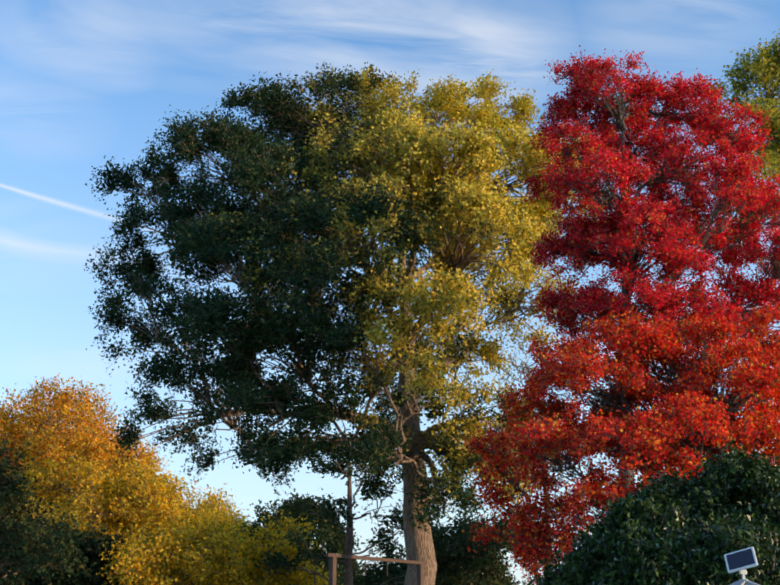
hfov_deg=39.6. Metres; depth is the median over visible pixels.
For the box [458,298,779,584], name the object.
red maple tree
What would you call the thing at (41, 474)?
gold tree
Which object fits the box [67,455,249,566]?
orange tree
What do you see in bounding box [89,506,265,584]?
gold tree
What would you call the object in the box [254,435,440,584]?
pine tree
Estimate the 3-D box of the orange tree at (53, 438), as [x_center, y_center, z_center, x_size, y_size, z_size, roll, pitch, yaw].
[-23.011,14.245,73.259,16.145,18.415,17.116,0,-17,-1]
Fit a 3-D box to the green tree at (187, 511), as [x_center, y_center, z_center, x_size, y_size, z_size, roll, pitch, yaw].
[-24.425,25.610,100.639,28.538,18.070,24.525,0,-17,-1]
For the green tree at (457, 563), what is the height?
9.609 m
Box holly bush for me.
[523,438,779,584]
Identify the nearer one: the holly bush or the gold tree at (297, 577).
the holly bush
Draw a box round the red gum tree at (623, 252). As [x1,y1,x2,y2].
[524,45,779,491]
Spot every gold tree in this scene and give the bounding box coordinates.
[12,449,188,567]
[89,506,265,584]
[159,492,342,584]
[238,536,327,584]
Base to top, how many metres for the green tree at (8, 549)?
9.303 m
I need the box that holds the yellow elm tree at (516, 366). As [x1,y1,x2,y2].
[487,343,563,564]
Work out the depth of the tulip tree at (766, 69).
56.82 m
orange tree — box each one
[0,372,173,516]
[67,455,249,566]
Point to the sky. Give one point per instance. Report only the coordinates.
(83, 82)
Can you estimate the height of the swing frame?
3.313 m
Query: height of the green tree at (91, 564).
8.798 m
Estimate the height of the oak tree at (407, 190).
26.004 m
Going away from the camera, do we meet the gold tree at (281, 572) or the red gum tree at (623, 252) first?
the red gum tree at (623, 252)
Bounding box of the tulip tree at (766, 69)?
[705,29,779,272]
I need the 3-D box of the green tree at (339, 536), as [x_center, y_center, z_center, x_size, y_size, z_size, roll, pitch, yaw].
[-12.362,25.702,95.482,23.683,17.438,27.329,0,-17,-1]
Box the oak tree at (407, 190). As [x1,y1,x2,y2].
[83,62,615,584]
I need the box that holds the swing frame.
[325,553,425,584]
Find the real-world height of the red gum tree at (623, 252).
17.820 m
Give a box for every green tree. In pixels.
[0,438,82,584]
[2,501,146,584]
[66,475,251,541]
[234,488,367,584]
[336,507,537,584]
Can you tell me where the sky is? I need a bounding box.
[0,0,779,584]
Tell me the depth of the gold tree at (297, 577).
60.13 m

